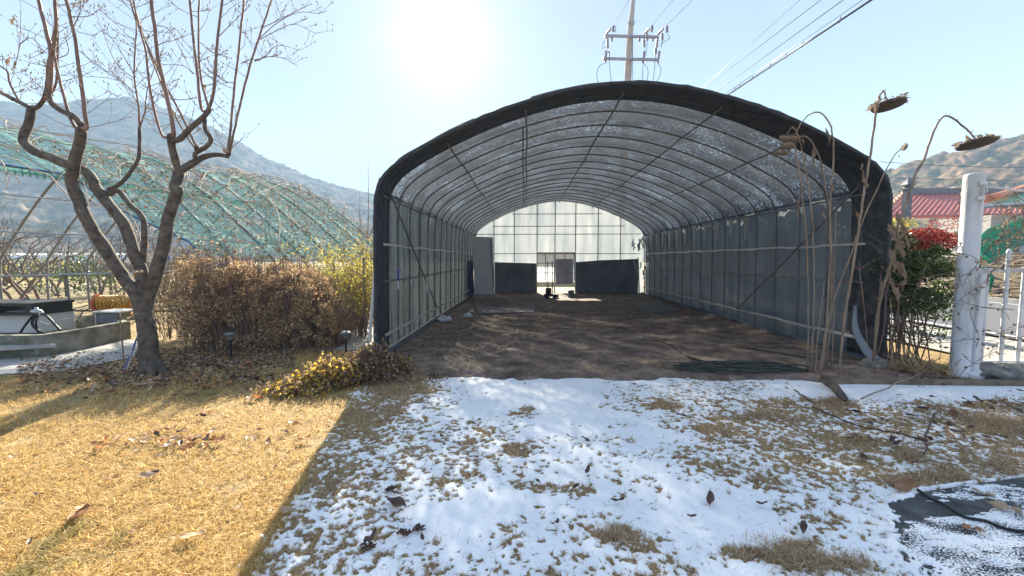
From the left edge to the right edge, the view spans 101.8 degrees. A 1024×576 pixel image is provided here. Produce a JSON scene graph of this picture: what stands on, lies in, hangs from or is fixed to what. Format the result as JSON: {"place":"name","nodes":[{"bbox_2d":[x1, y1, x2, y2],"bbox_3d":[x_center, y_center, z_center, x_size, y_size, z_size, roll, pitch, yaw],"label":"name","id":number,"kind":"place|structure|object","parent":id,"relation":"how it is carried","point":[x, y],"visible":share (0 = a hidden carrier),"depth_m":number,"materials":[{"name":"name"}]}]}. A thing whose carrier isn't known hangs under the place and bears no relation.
{"place":"outdoors","nodes":[
{"label":"outdoors","id":0,"kind":"place"},
{"bbox_2d":[0,340,137,374],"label":"path","id":1,"kind":"structure","parent":0,"point":[8,365],"depth_m":6.74,"materials":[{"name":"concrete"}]},
{"bbox_2d":[0,343,55,350],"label":"plank","id":2,"kind":"object","parent":1,"relation":"on","point":[18,347],"visible":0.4,"depth_m":6.69,"materials":[{"name":"wood"}]},
{"bbox_2d":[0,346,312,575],"bbox_3d":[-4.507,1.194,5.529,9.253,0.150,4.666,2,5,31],"label":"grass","id":3,"kind":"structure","parent":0,"point":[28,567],"depth_m":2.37,"materials":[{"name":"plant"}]},
{"bbox_2d":[0,96,643,261],"bbox_3d":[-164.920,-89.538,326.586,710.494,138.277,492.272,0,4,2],"label":"mountain","id":4,"kind":"structure","parent":0,"point":[241,158],"depth_m":278.10,"materials":[{"name":"plant"}]},
{"bbox_2d":[1,262,643,309],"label":"field","id":5,"kind":"structure","parent":0,"point":[541,287],"depth_m":22.63,"materials":[{"name":"soil"}]},
{"bbox_2d":[0,215,79,298],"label":"orchard tree","id":6,"kind":"object","parent":5,"relation":"on","point":[16,286],"visible":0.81,"depth_m":13.62,"materials":[{"name":"brown plant"}]},
{"bbox_2d":[1,257,81,288],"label":"evergreen shrub","id":7,"kind":"object","parent":5,"relation":"on","point":[40,282],"visible":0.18,"depth_m":22.88,"materials":[{"name":"green plant"}]},
{"bbox_2d":[0,219,88,289],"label":"orchard tree","id":8,"kind":"object","parent":5,"relation":"on","point":[11,268],"visible":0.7,"depth_m":15.96,"materials":[{"name":"brown plant"}]},
{"bbox_2d":[8,216,98,295],"bbox_3d":[-21.744,-1.496,19.389,5.696,3.666,2.933,2,5,32],"label":"orchard tree","id":9,"kind":"object","parent":5,"relation":"on","point":[55,287],"visible":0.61,"depth_m":18.95,"materials":[{"name":"brown plant"}]},
{"bbox_2d":[1,252,115,297],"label":"evergreen shrub","id":10,"kind":"object","parent":5,"relation":"on","point":[65,285],"visible":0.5,"depth_m":17.44,"materials":[{"name":"green plant"}]},
{"bbox_2d":[1,253,166,274],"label":"greenhouse","id":11,"kind":"object","parent":5,"relation":"on","point":[39,255],"visible":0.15,"depth_m":41.22,"materials":[{"name":"white glass"}]},
{"bbox_2d":[42,219,149,294],"bbox_3d":[-16.346,-1.101,16.536,2.901,3.226,2.342,0,4,2],"label":"orchard tree","id":12,"kind":"object","parent":5,"relation":"on","point":[101,291],"visible":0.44,"depth_m":16.57,"materials":[{"name":"brown plant"}]},
{"bbox_2d":[59,256,134,295],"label":"evergreen shrub","id":13,"kind":"object","parent":5,"relation":"on","point":[100,276],"visible":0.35,"depth_m":18.00,"materials":[{"name":"green plant"}]},
{"bbox_2d":[64,217,158,291],"bbox_3d":[-19.248,-1.965,20.836,4.349,4.389,6.094,0,4,2],"label":"orchard tree","id":14,"kind":"object","parent":5,"relation":"on","point":[117,290],"visible":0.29,"depth_m":20.47,"materials":[{"name":"brown plant"}]},
{"bbox_2d":[51,216,188,275],"bbox_3d":[-13.663,-1.109,15.473,2.542,3.430,5.102,-1,4,-12],"label":"orchard tree","id":15,"kind":"object","parent":5,"relation":"on","point":[152,243],"visible":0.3,"depth_m":13.95,"materials":[{"name":"brown plant"}]},
{"bbox_2d":[149,241,229,267],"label":"farm shed","id":16,"kind":"structure","parent":5,"relation":"on","point":[183,245],"depth_m":69.30,"materials":[{"name":"grey metal"}]},
{"bbox_2d":[143,186,241,266],"bbox_3d":[-15.453,-2.458,20.406,3.780,5.416,6.196,-2,5,-29],"label":"orchard tree","id":17,"kind":"object","parent":5,"relation":"on","point":[202,231],"visible":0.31,"depth_m":20.92,"materials":[{"name":"brown plant"}]},
{"bbox_2d":[224,181,311,275],"bbox_3d":[-13.799,-2.858,23.382,5.845,5.790,3.167,2,5,32],"label":"orchard tree","id":18,"kind":"object","parent":5,"relation":"on","point":[274,237],"visible":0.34,"depth_m":23.91,"materials":[{"name":"brown plant"}]},
{"bbox_2d":[216,181,329,272],"bbox_3d":[-14.892,-3.276,24.850,9.323,6.431,3.848,2,5,29],"label":"orchard tree","id":19,"kind":"object","parent":5,"relation":"on","point":[267,227],"visible":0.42,"depth_m":23.84,"materials":[{"name":"brown plant"}]},
{"bbox_2d":[318,197,372,268],"bbox_3d":[-10.187,-3.220,26.490,5.549,6.080,3.407,-1,4,-11],"label":"orchard tree","id":20,"kind":"object","parent":5,"relation":"on","point":[353,227],"visible":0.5,"depth_m":26.71,"materials":[{"name":"brown plant"}]},
{"bbox_2d":[537,254,574,280],"bbox_3d":[3.137,-2.341,31.325,6.576,3.500,3.400,0,4,2],"label":"greenhouse","id":21,"kind":"object","parent":5,"relation":"on","point":[542,259],"visible":0.12,"depth_m":29.90,"materials":[{"name":"plastic"}]},
{"bbox_2d":[597,0,669,80],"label":"utility pole","id":22,"kind":"object","parent":5,"relation":"on","point":[628,59],"visible":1,"depth_m":22.68,"materials":[{"name":"concrete"}]},
{"bbox_2d":[0,262,1023,575],"bbox_3d":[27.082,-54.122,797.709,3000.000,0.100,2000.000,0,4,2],"label":"ground","id":23,"kind":"structure","parent":0,"point":[320,436],"depth_m":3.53,"materials":[{"name":"plant"}]},
{"bbox_2d":[0,200,56,249],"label":"orchard tree","id":24,"kind":"object","parent":23,"relation":"on","point":[4,242],"visible":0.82,"depth_m":13.40,"materials":[{"name":"brown plant"}]},
{"bbox_2d":[0,228,94,298],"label":"orchard tree","id":25,"kind":"object","parent":23,"relation":"on","point":[8,295],"visible":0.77,"depth_m":13.29,"materials":[{"name":"brown plant"}]},
{"bbox_2d":[0,315,130,356],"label":"concrete basin","id":26,"kind":"object","parent":23,"relation":"on","point":[87,332],"visible":0.59,"depth_m":7.22,"materials":[{"name":"concrete"}]},
{"bbox_2d":[0,299,75,333],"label":"pump box","id":27,"kind":"object","parent":26,"relation":"on","point":[39,316],"visible":0.98,"depth_m":8.76,"materials":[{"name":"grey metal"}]},
{"bbox_2d":[91,309,134,324],"bbox_3d":[-8.494,0.725,8.965,0.620,0.503,0.500,0,4,2],"label":"metal table","id":28,"kind":"object","parent":26,"relation":"on","point":[107,316],"visible":0.63,"depth_m":8.78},
{"bbox_2d":[67,501,91,519],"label":"fallen leaf","id":29,"kind":"object","parent":23,"relation":"on","point":[83,509],"visible":0.99,"depth_m":2.57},
{"bbox_2d":[0,267,188,309],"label":"wire fence","id":30,"kind":"object","parent":23,"relation":"on","point":[66,269],"visible":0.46,"depth_m":9.29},
{"bbox_2d":[74,294,157,322],"bbox_3d":[-9.508,0.530,9.779,1.866,0.790,0.665,-2,4,-27],"label":"hose reel","id":31,"kind":"object","parent":23,"relation":"on","point":[98,304],"visible":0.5,"depth_m":9.72,"materials":[{"name":"plastic"}]},
{"bbox_2d":[122,238,176,372],"bbox_3d":[-5.147,0.236,5.915,0.728,1.910,0.020,-1,4,-20],"label":"striped rod","id":32,"kind":"object","parent":23,"relation":"on","point":[136,336],"visible":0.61,"depth_m":5.88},
{"bbox_2d":[0,0,333,377],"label":"magnolia tree","id":33,"kind":"object","parent":23,"relation":"on","point":[141,289],"visible":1,"depth_m":5.68,"materials":[{"name":"brown plant"}]},
{"bbox_2d":[87,229,261,339],"bbox_3d":[-6.597,-0.121,8.504,2.949,2.266,2.545,-3,5,-36],"label":"bramble","id":34,"kind":"object","parent":23,"relation":"on","point":[167,297],"visible":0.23,"depth_m":8.27,"materials":[{"name":"brown plant"}]},
{"bbox_2d":[0,117,372,307],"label":"pipe trellis","id":35,"kind":"object","parent":23,"relation":"on","point":[165,190],"visible":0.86,"depth_m":10.11,"materials":[{"name":"green metal"}]},
{"bbox_2d":[223,332,235,357],"bbox_3d":[-4.544,0.923,6.713,0.180,0.423,0.180,0,4,2],"label":"solar lamp","id":36,"kind":"object","parent":23,"relation":"on","point":[229,336],"visible":0.98,"depth_m":6.69,"materials":[{"name":"black plastic"}]},
{"bbox_2d":[166,239,367,354],"bbox_3d":[-4.301,0.096,7.604,3.249,1.978,1.864,0,4,2],"label":"hedge","id":37,"kind":"object","parent":23,"relation":"on","point":[305,319],"visible":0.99,"depth_m":7.17,"materials":[{"name":"brown plant"}]},
{"bbox_2d":[250,370,335,400],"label":"withered flower clump","id":38,"kind":"object","parent":23,"relation":"on","point":[287,388],"visible":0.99,"depth_m":4.92,"materials":[{"name":"yellow plant"}]},
{"bbox_2d":[281,239,367,292],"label":"forsythia bush","id":39,"kind":"object","parent":23,"relation":"on","point":[323,260],"visible":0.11,"depth_m":10.72,"materials":[{"name":"yellow plant"}]},
{"bbox_2d":[281,228,373,323],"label":"forsythia bush","id":40,"kind":"object","parent":23,"relation":"on","point":[353,266],"visible":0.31,"depth_m":9.57,"materials":[{"name":"yellow plant"}]},
{"bbox_2d":[285,346,376,389],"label":"withered flower clump","id":41,"kind":"object","parent":23,"relation":"on","point":[335,373],"visible":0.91,"depth_m":5.20,"materials":[{"name":"yellow plant"}]},
{"bbox_2d":[300,325,373,350],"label":"paving slab","id":42,"kind":"structure","parent":23,"relation":"on","point":[353,340],"depth_m":7.79,"materials":[{"name":"concrete"}]},
{"bbox_2d":[323,225,372,308],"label":"bramble","id":43,"kind":"object","parent":23,"relation":"on","point":[355,249],"visible":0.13,"depth_m":13.02,"materials":[{"name":"yellow plant"}]},
{"bbox_2d":[316,250,412,336],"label":"forsythia bush","id":44,"kind":"object","parent":23,"relation":"on","point":[358,307],"visible":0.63,"depth_m":8.48,"materials":[{"name":"yellow plant"}]},
{"bbox_2d":[340,333,408,385],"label":"withered flower clump","id":45,"kind":"object","parent":23,"relation":"on","point":[380,362],"visible":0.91,"depth_m":5.44,"materials":[{"name":"brown plant"}]},
{"bbox_2d":[363,398,407,416],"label":"grass tuft","id":46,"kind":"object","parent":23,"relation":"on","point":[385,408],"visible":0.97,"depth_m":4.45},
{"bbox_2d":[384,370,435,387],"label":"grass tuft","id":47,"kind":"object","parent":23,"relation":"on","point":[417,374],"visible":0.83,"depth_m":5.51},
{"bbox_2d":[16,346,970,405],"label":"leaf litter","id":48,"kind":"object","parent":23,"relation":"on","point":[176,360],"visible":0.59,"depth_m":5.99,"materials":[{"name":"plant"}]},
{"bbox_2d":[593,515,638,547],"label":"grass tuft","id":49,"kind":"object","parent":23,"relation":"on","point":[606,538],"visible":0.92,"depth_m":2.42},
{"bbox_2d":[238,377,1023,575],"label":"snow","id":50,"kind":"structure","parent":23,"relation":"on","point":[467,514],"depth_m":2.91,"materials":[{"name":"snow"}]},
{"bbox_2d":[386,496,405,505],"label":"fallen leaf","id":51,"kind":"object","parent":50,"relation":"on","point":[397,501],"visible":1,"depth_m":2.68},
{"bbox_2d":[742,529,847,575],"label":"grass tuft","id":52,"kind":"object","parent":50,"relation":"on","point":[783,550],"visible":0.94,"depth_m":2.22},
{"bbox_2d":[819,376,847,401],"bbox_3d":[3.854,1.188,4.981,0.111,0.115,0.780,2,4,22],"label":"log","id":53,"kind":"object","parent":50,"relation":"on","point":[835,388],"visible":0.95,"depth_m":4.88,"materials":[{"name":"wood"}]},
{"bbox_2d":[811,406,916,437],"bbox_3d":[3.320,1.296,4.005,0.188,0.025,0.885,-2,5,-28],"label":"thin cable","id":54,"kind":"object","parent":50,"relation":"on","point":[862,426],"visible":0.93,"depth_m":3.90,"materials":[{"name":"black rubber"}]},
{"bbox_2d":[895,477,913,491],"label":"fallen leaf","id":55,"kind":"object","parent":50,"relation":"on","point":[906,485],"visible":1,"depth_m":2.87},
{"bbox_2d":[373,80,892,359],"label":"shade tunnel","id":56,"kind":"structure","parent":23,"relation":"on","point":[698,189],"depth_m":8.97,"materials":[{"name":"black fabric"}]},
{"bbox_2d":[773,134,832,365],"bbox_3d":[4.019,-0.389,5.586,1.226,3.200,0.372,-1,4,-16],"label":"dead sunflower","id":57,"kind":"object","parent":23,"relation":"on","point":[784,151],"visible":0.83,"depth_m":5.40,"materials":[{"name":"brown plant"}]},
{"bbox_2d":[831,211,835,370],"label":"dry stem","id":58,"kind":"object","parent":23,"relation":"on","point":[833,295],"visible":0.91,"depth_m":5.71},
{"bbox_2d":[816,544,886,575],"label":"grass tuft","id":59,"kind":"object","parent":23,"relation":"on","point":[856,565],"visible":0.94,"depth_m":2.18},
{"bbox_2d":[819,142,907,374],"bbox_3d":[4.489,-0.292,5.291,0.823,3.046,0.234,1,4,11],"label":"dead sunflower","id":60,"kind":"object","parent":23,"relation":"on","point":[904,146],"visible":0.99,"depth_m":5.32,"materials":[{"name":"brown plant"}]},
{"bbox_2d":[837,89,910,375],"bbox_3d":[4.542,-0.593,5.230,0.551,3.656,0.441,0,4,2],"label":"dead sunflower","id":61,"kind":"object","parent":23,"relation":"on","point":[887,104],"visible":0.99,"depth_m":5.13,"materials":[{"name":"brown plant"}]},
{"bbox_2d":[859,358,890,368],"bbox_3d":[5.270,1.139,6.049,0.526,0.205,0.316,0,4,2],"label":"stone","id":62,"kind":"object","parent":23,"relation":"on","point":[867,362],"visible":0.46,"depth_m":6.00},
{"bbox_2d":[860,355,920,373],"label":"grass tussock","id":63,"kind":"object","parent":23,"relation":"on","point":[897,368],"depth_m":5.85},
{"bbox_2d":[869,468,920,487],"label":"grass tuft","id":64,"kind":"object","parent":23,"relation":"on","point":[885,478],"visible":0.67,"depth_m":3.03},
{"bbox_2d":[842,216,959,364],"bbox_3d":[5.921,0.035,6.304,1.789,2.258,1.076,1,4,18],"label":"nandina bush","id":65,"kind":"object","parent":23,"relation":"on","point":[918,265],"visible":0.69,"depth_m":6.11,"materials":[{"name":"green plant"}]},
{"bbox_2d":[879,446,938,463],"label":"grass tuft","id":66,"kind":"object","parent":23,"relation":"on","point":[919,454],"visible":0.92,"depth_m":3.37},
{"bbox_2d":[882,343,957,378],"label":"strap leaf plant","id":67,"kind":"object","parent":23,"relation":"on","point":[921,367],"visible":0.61,"depth_m":5.72,"materials":[{"name":"brown plant"}]},
{"bbox_2d":[830,378,1023,385],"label":"border batten","id":68,"kind":"object","parent":23,"relation":"on","point":[967,382],"visible":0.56,"depth_m":5.28,"materials":[{"name":"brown wood"}]},
{"bbox_2d":[872,115,1002,360],"bbox_3d":[5.350,-0.444,5.258,1.038,3.360,1.027,3,5,36],"label":"dead sunflower","id":69,"kind":"object","parent":23,"relation":"on","point":[968,143],"visible":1,"depth_m":5.13,"materials":[{"name":"brown plant"}]},
{"bbox_2d":[901,460,992,488],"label":"grass tuft","id":70,"kind":"object","parent":23,"relation":"on","point":[939,472],"visible":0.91,"depth_m":3.09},
{"bbox_2d":[887,477,1023,575],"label":"slab","id":71,"kind":"structure","parent":23,"relation":"on","point":[918,507],"depth_m":2.58,"materials":[{"name":"concrete"}]},
{"bbox_2d":[897,484,1023,575],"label":"frost","id":72,"kind":"object","parent":71,"relation":"on","point":[963,542],"visible":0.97,"depth_m":2.35},
{"bbox_2d":[980,498,1021,513],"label":"fallen leaf","id":73,"kind":"object","parent":72,"relation":"on","point":[997,504],"visible":1,"depth_m":2.62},
{"bbox_2d":[916,488,1023,532],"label":"cable","id":74,"kind":"object","parent":71,"relation":"on","point":[971,518],"visible":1,"depth_m":2.52,"materials":[{"name":"black rubber"}]},
{"bbox_2d":[887,320,1023,360],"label":"verge concrete","id":75,"kind":"object","parent":23,"relation":"on","point":[1008,354],"depth_m":7.77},
{"bbox_2d":[895,177,915,324],"bbox_3d":[8.640,-0.736,9.184,0.184,3.387,0.184,0,4,2],"label":"gate post","id":76,"kind":"object","parent":75,"relation":"on","point":[907,182],"visible":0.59,"depth_m":9.07,"materials":[{"name":"concrete"}]},
{"bbox_2d":[979,249,1023,363],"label":"picket fence","id":77,"kind":"object","parent":75,"relation":"on","point":[1006,270],"visible":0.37,"depth_m":5.74,"materials":[{"name":"white paint"}]},
{"bbox_2d":[930,231,1023,357],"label":"dead creeper","id":78,"kind":"object","parent":77,"relation":"attached to","point":[1003,336],"visible":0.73,"depth_m":5.65,"materials":[{"name":"brown plant"}]},
{"bbox_2d":[944,175,1023,268],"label":"dead creeper","id":79,"kind":"object","parent":77,"relation":"attached to","point":[1012,216],"visible":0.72,"depth_m":6.00,"materials":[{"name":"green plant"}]},
{"bbox_2d":[892,188,1023,255],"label":"red roof house","id":80,"kind":"structure","parent":23,"relation":"on","point":[934,202],"depth_m":31.52,"materials":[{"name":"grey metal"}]},
{"bbox_2d":[947,172,987,378],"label":"gate pillar","id":81,"kind":"structure","parent":23,"relation":"on","point":[974,186],"depth_m":5.49,"materials":[{"name":"white paint"}]},
{"bbox_2d":[879,187,1016,376],"bbox_3d":[5.795,-0.057,5.445,1.635,2.498,1.085,-2,4,-25],"label":"dead creeper","id":82,"kind":"object","parent":81,"relation":"attached to","point":[981,287],"visible":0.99,"depth_m":5.37,"materials":[{"name":"brown plant"}]},
{"bbox_2d":[952,452,1023,478],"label":"grass tuft","id":83,"kind":"object","parent":23,"relation":"on","point":[1004,465],"visible":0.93,"depth_m":3.19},
{"bbox_2d":[967,407,1023,425],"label":"grass tuft","id":84,"kind":"object","parent":23,"relation":"on","point":[1004,417],"visible":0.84,"depth_m":4.17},
{"bbox_2d":[980,361,1023,379],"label":"stone","id":85,"kind":"object","parent":23,"relation":"on","point":[1013,370],"visible":0.51,"depth_m":5.44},
{"bbox_2d":[984,415,1023,433],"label":"grass tuft","id":86,"kind":"object","parent":23,"relation":"on","point":[1009,426],"visible":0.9,"depth_m":4.00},
{"bbox_2d":[0,0,1023,237],"label":"sky","id":87,"kind":"structure","parent":0,"point":[391,77],"materials":[{"name":"blue"}]},
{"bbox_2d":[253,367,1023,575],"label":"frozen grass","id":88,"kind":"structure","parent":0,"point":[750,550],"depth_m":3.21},
{"bbox_2d":[351,292,950,382],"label":"tunnel floor","id":89,"kind":"structure","parent":0,"point":[603,340],"depth_m":7.62,"materials":[{"name":"soil"}]},
{"bbox_2d":[368,274,373,341],"bbox_3d":[-2.497,0.333,7.430,0.058,1.251,0.265,1,4,18],"label":"white pipe","id":90,"kind":"object","parent":89,"relation":"on","point":[371,318],"visible":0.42,"depth_m":7.40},
{"bbox_2d":[389,349,417,374],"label":"withered flower clump","id":91,"kind":"object","parent":89,"relation":"on","point":[405,367],"visible":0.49,"depth_m":5.76,"materials":[{"name":"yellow plant"}]},
{"bbox_2d":[468,261,473,295],"bbox_3d":[-1.749,-0.352,17.218,0.432,1.544,0.074,-2,5,-31],"label":"blue board","id":92,"kind":"object","parent":89,"relation":"on","point":[471,281],"visible":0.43,"depth_m":17.22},
{"bbox_2d":[472,236,493,293],"bbox_3d":[-1.202,-0.932,17.530,0.901,2.454,0.337,0,4,2],"label":"insulation board","id":93,"kind":"object","parent":89,"relation":"on","point":[483,264],"visible":0.91,"depth_m":17.52,"materials":[{"name":"plastic"}]},
{"bbox_2d":[477,305,534,313],"bbox_3d":[-0.110,0.655,12.744,1.914,0.025,1.742,0,4,-5],"label":"floor board","id":94,"kind":"object","parent":89,"relation":"on","point":[501,309],"visible":1,"depth_m":12.61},
{"bbox_2d":[544,261,558,298],"bbox_3d":[1.563,-0.302,16.501,0.570,1.500,0.327,0,4,2],"label":"hand cart","id":95,"kind":"object","parent":89,"relation":"on","point":[548,294],"visible":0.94,"depth_m":16.43,"materials":[{"name":"black metal"}]},
{"bbox_2d":[411,336,898,383],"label":"weeds","id":96,"kind":"object","parent":89,"relation":"on","point":[586,364],"visible":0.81,"depth_m":6.09,"materials":[{"name":"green plant"}]},
{"bbox_2d":[630,302,679,312],"bbox_3d":[4.570,0.608,13.417,1.071,0.025,3.138,0,4,7],"label":"floor board","id":97,"kind":"object","parent":89,"relation":"on","point":[651,307],"visible":1,"depth_m":13.13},
{"bbox_2d":[407,294,903,379],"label":"straw scraps","id":98,"kind":"object","parent":89,"relation":"on","point":[617,327],"visible":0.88,"depth_m":8.87,"materials":[{"name":"beige plant"}]},
{"bbox_2d":[614,325,807,371],"bbox_3d":[2.845,1.019,7.576,0.895,0.032,4.354,-2,4,-23],"label":"hose","id":99,"kind":"object","parent":89,"relation":"on","point":[680,350],"visible":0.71,"depth_m":7.26,"materials":[{"name":"black rubber"}]},
{"bbox_2d":[661,360,809,374],"bbox_3d":[3.138,1.122,5.876,2.031,0.107,0.677,0,4,2],"label":"net heap","id":100,"kind":"object","parent":89,"relation":"on","point":[765,367],"visible":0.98,"depth_m":5.82,"materials":[{"name":"fabric"}]},
{"bbox_2d":[735,344,850,363],"bbox_3d":[4.473,1.061,6.766,0.168,0.058,1.646,-3,5,-38],"label":"wooden pole","id":101,"kind":"object","parent":89,"relation":"on","point":[789,353],"visible":0.84,"depth_m":6.69,"materials":[{"name":"brown wood"}]},
{"bbox_2d":[780,141,808,369],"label":"dead sunflower","id":102,"kind":"object","parent":89,"relation":"on","point":[788,145],"visible":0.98,"depth_m":5.41,"materials":[{"name":"brown plant"}]},
{"bbox_2d":[778,126,814,371],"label":"dead sunflower","id":103,"kind":"object","parent":89,"relation":"on","point":[787,138],"visible":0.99,"depth_m":5.40,"materials":[{"name":"brown plant"}]},
{"bbox_2d":[785,110,834,370],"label":"dead sunflower","id":104,"kind":"object","parent":89,"relation":"on","point":[794,138],"visible":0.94,"depth_m":5.28,"materials":[{"name":"brown plant"}]},
{"bbox_2d":[716,0,842,91],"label":"power line","id":105,"kind":"object","parent":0,"point":[784,42],"visible":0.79,"depth_m":15.69,"materials":[{"name":"metal"}]},
{"bbox_2d":[725,0,871,94],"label":"service cable","id":106,"kind":"object","parent":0,"point":[826,29],"visible":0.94,"depth_m":11.64,"materials":[{"name":"metal"}]},
{"bbox_2d":[643,275,1023,339],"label":"road","id":107,"kind":"structure","parent":0,"point":[993,320],"depth_m":11.13,"materials":[{"name":"concrete"}]},
{"bbox_2d":[885,134,1023,224],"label":"hill","id":108,"kind":"structure","parent":0,"point":[1004,152],"depth_m":137.16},
{"bbox_2d":[920,257,1023,298],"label":"earth bank","id":109,"kind":"structure","parent":0,"point":[1000,278],"depth_m":18.79,"materials":[{"name":"soil"}]},
{"bbox_2d":[912,252,1023,298],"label":"brushwood","id":110,"kind":"object","parent":109,"relation":"on","point":[997,289],"visible":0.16,"depth_m":19.12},
{"bbox_2d":[937,185,1023,256],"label":"building","id":111,"kind":"structure","parent":109,"relation":"on","point":[991,221],"depth_m":23.46,"materials":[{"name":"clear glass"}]},
{"bbox_2d":[980,218,1023,263],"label":"green tarp","id":112,"kind":"object","parent":109,"relation":"on","point":[988,255],"visible":0.55,"depth_m":15.94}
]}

